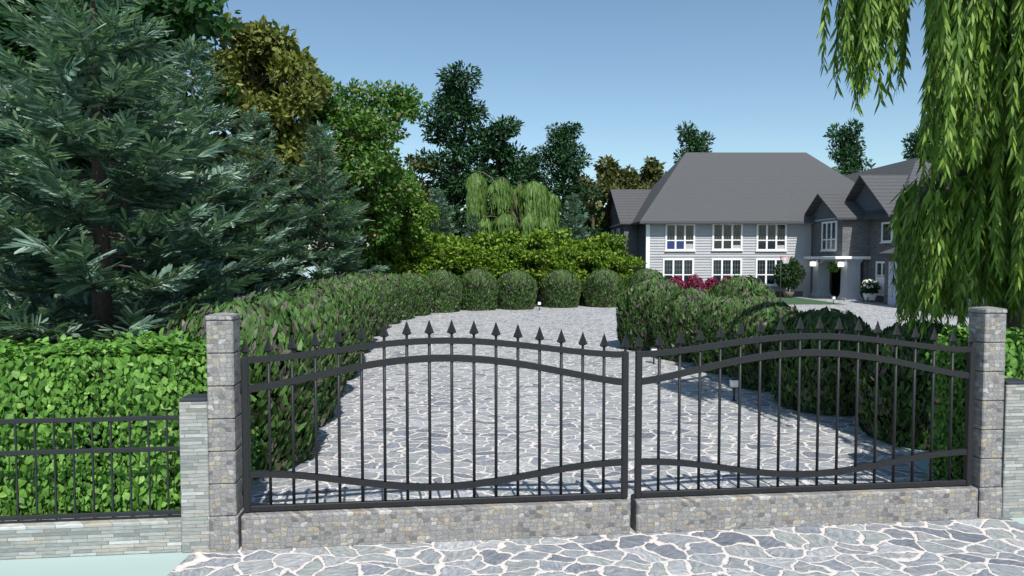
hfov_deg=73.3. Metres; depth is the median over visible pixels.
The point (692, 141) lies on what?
pine tree
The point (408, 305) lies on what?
box bush
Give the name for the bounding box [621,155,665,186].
olive tree
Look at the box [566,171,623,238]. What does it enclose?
olive tree
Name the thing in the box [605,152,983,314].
detached house
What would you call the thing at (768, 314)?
box bush
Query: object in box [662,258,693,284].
window
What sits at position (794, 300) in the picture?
lawn
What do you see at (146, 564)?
ground
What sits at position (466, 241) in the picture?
laurel shrub
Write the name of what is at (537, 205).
willow tree
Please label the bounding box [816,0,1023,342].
willow tree
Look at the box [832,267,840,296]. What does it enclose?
entrance door
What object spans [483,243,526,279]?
laurel shrub
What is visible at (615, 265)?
laurel shrub
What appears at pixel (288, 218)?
spruce tree
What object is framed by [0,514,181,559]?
wall
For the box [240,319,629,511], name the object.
gate leaf
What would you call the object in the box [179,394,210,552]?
fence post
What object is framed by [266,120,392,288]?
spruce tree
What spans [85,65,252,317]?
spruce tree
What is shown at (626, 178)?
olive tree
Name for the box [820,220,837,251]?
window
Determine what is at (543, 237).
laurel shrub
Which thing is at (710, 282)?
flowering shrub
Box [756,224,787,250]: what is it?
window
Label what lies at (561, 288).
box bush
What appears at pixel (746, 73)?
sky
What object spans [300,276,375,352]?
box bush
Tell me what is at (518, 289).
box bush
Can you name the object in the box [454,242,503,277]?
laurel shrub
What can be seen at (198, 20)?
maple tree
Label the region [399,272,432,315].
box bush
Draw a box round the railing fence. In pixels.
[0,410,180,523]
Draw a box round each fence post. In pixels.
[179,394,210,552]
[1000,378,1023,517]
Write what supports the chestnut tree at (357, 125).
on the planting bed
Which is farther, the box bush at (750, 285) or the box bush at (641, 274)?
the box bush at (641, 274)
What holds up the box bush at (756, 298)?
on the driveway
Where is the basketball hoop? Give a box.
[780,256,789,300]
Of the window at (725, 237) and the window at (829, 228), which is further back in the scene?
the window at (725, 237)
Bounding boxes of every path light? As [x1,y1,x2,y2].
[650,346,656,363]
[729,377,737,400]
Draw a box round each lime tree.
[357,162,440,273]
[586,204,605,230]
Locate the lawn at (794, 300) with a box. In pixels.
[776,296,839,303]
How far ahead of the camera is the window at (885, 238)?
45.48 m
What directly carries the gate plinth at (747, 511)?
on the driveway
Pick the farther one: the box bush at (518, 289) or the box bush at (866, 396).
the box bush at (518, 289)
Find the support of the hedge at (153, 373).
on the ground at (146, 564)
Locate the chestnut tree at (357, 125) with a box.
[292,71,430,269]
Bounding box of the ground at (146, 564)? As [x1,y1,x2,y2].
[0,266,1023,575]
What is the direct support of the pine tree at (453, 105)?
on the planting bed
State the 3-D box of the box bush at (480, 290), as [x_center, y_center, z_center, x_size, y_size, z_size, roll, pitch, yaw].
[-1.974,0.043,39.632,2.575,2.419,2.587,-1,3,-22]
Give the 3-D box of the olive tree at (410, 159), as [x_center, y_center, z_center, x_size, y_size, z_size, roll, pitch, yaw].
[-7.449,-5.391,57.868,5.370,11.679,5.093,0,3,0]
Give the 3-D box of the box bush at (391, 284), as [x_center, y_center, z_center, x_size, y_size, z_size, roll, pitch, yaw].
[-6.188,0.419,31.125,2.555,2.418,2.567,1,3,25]
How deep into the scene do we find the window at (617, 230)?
58.79 m
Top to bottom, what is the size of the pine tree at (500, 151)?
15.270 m
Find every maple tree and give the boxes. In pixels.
[0,0,243,301]
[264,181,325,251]
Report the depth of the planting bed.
43.99 m
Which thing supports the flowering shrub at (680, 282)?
on the lawn at (794, 300)
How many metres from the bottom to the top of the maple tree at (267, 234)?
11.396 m
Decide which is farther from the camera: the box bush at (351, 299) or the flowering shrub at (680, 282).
the flowering shrub at (680, 282)
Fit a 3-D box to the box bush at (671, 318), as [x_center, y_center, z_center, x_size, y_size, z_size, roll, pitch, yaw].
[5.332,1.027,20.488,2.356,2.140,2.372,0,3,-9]
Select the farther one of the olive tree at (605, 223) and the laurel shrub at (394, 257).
the olive tree at (605, 223)
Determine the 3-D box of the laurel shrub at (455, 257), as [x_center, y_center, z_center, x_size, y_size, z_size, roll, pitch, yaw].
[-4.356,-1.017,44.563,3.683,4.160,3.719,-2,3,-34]
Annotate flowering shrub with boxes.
[669,275,685,288]
[684,274,704,289]
[703,277,719,290]
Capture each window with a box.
[616,228,619,240]
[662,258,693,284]
[665,224,695,250]
[711,224,742,250]
[711,258,741,280]
[755,258,785,285]
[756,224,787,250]
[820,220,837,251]
[875,261,884,295]
[880,222,892,242]
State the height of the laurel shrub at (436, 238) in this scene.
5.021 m
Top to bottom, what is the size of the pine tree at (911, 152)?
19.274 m
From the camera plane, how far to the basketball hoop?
42.87 m
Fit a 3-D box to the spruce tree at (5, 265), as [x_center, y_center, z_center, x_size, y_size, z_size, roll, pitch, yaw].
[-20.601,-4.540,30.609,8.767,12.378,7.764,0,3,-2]
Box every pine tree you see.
[401,59,516,237]
[459,114,535,232]
[515,151,551,218]
[530,121,609,239]
[672,120,715,162]
[822,117,875,175]
[900,125,939,163]
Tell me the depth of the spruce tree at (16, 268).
22.31 m
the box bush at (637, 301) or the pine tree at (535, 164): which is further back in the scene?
the pine tree at (535, 164)
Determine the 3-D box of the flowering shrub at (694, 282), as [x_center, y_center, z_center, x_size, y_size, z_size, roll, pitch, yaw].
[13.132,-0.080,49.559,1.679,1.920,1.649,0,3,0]
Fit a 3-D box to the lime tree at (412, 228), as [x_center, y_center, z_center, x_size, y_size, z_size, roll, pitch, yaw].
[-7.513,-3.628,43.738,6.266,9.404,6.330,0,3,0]
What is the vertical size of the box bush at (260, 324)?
2.419 m
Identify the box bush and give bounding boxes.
[162,298,323,470]
[235,290,344,427]
[287,292,353,397]
[288,286,361,379]
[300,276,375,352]
[309,283,366,362]
[334,272,386,336]
[353,282,378,341]
[362,273,392,327]
[366,271,402,324]
[387,273,416,319]
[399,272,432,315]
[424,269,462,312]
[459,268,498,310]
[497,269,537,309]
[540,269,581,307]
[582,269,623,306]
[616,277,682,350]
[626,268,665,287]
[651,287,717,361]
[686,294,755,374]
[709,274,778,301]
[722,300,803,391]
[742,293,776,303]
[768,306,874,415]
[851,319,967,449]
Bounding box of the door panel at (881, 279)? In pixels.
[876,277,883,292]
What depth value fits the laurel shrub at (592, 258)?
43.97 m
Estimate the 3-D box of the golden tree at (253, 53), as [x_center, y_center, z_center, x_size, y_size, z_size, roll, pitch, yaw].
[-13.772,-6.424,36.362,8.777,15.648,8.545,0,3,0]
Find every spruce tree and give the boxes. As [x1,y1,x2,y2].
[0,0,266,358]
[0,32,113,323]
[0,161,123,309]
[78,34,299,331]
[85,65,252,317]
[206,106,324,301]
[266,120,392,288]
[426,187,464,237]
[461,213,487,255]
[554,193,592,244]
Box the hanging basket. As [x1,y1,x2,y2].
[826,260,839,272]
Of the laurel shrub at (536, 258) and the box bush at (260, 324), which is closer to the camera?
the box bush at (260, 324)
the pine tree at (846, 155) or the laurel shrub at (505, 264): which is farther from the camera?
the pine tree at (846, 155)
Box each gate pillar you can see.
[205,312,244,551]
[968,306,1007,518]
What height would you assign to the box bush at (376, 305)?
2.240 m
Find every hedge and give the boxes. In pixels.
[0,326,262,515]
[922,323,1023,479]
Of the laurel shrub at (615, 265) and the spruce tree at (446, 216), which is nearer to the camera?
the laurel shrub at (615, 265)
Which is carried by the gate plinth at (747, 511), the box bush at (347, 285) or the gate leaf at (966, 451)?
the gate leaf at (966, 451)
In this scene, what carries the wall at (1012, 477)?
on the ground at (146, 564)
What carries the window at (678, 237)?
in the detached house
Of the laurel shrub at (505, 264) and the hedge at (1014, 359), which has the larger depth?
the laurel shrub at (505, 264)
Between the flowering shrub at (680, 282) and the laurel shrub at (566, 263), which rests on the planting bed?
the laurel shrub at (566, 263)
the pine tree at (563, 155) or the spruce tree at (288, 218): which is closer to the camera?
the spruce tree at (288, 218)
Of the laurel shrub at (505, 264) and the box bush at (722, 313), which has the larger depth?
the laurel shrub at (505, 264)
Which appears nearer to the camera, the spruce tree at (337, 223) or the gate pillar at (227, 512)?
the gate pillar at (227, 512)
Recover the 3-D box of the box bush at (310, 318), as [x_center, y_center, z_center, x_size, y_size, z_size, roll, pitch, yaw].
[-4.377,1.244,12.370,2.586,2.425,2.599,-2,3,-32]
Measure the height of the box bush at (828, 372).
2.031 m
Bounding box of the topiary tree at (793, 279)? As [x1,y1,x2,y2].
[773,256,805,297]
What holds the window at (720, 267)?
in the detached house
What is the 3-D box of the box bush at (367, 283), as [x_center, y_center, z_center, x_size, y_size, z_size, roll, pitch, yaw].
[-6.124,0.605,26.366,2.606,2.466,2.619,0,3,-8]
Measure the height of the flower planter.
1.587 m
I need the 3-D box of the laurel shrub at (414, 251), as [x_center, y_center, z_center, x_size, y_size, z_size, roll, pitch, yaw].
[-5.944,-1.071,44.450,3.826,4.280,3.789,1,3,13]
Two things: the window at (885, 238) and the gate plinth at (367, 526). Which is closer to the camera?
the gate plinth at (367, 526)
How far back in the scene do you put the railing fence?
6.96 m
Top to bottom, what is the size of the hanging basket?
0.931 m
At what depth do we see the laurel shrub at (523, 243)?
46.82 m
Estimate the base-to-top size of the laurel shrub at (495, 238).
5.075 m
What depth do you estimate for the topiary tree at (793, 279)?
50.90 m
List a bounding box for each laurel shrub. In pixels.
[365,244,414,276]
[393,241,447,276]
[416,231,461,272]
[419,240,471,277]
[446,235,485,274]
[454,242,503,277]
[462,228,529,266]
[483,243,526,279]
[507,235,551,272]
[509,248,555,303]
[522,226,586,294]
[536,244,586,295]
[554,237,610,300]
[570,249,616,298]
[580,232,631,273]
[598,254,637,289]
[621,256,647,272]
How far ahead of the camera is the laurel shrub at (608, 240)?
47.14 m
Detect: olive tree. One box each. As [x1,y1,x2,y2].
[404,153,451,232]
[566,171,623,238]
[590,155,653,226]
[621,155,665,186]
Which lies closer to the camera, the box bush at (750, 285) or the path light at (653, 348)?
the path light at (653, 348)
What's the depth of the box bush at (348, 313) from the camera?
16.76 m
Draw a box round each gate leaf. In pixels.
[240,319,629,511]
[634,316,975,497]
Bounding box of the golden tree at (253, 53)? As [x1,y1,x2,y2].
[172,12,335,241]
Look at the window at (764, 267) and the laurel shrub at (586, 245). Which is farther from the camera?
the window at (764, 267)
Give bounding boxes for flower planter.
[859,279,880,302]
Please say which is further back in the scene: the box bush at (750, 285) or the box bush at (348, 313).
the box bush at (750, 285)
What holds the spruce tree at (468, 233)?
on the planting bed
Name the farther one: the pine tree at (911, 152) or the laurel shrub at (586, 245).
the pine tree at (911, 152)
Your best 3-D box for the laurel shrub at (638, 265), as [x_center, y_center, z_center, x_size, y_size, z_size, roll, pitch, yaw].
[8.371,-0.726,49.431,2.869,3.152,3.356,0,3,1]
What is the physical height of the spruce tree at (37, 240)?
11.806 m
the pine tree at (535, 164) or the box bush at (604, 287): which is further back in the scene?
the pine tree at (535, 164)
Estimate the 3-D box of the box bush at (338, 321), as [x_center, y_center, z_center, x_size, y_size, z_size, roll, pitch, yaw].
[-4.676,1.217,14.661,2.522,2.276,2.510,2,3,36]
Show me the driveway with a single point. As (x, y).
(980, 547)
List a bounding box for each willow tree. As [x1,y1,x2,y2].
[465,171,561,247]
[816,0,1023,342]
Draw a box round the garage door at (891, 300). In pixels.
[888,262,918,305]
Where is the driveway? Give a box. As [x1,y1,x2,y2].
[167,296,1023,575]
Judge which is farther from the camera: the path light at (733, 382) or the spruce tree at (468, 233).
the spruce tree at (468, 233)
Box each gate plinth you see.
[241,498,629,549]
[630,485,977,532]
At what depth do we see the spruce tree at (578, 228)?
51.58 m
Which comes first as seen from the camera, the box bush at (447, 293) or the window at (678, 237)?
the box bush at (447, 293)
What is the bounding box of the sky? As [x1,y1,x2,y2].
[63,0,949,253]
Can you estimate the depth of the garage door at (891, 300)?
43.00 m
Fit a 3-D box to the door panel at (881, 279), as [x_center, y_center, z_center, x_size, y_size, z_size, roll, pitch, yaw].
[24.726,-0.211,46.011,0.052,1.080,1.290,0,3,0]
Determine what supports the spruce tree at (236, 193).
on the planting bed
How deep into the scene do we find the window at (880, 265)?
46.20 m
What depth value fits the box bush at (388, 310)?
28.60 m
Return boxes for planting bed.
[2,281,586,346]
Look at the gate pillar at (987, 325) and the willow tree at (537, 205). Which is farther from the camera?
the willow tree at (537, 205)
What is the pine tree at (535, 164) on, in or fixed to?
on the planting bed

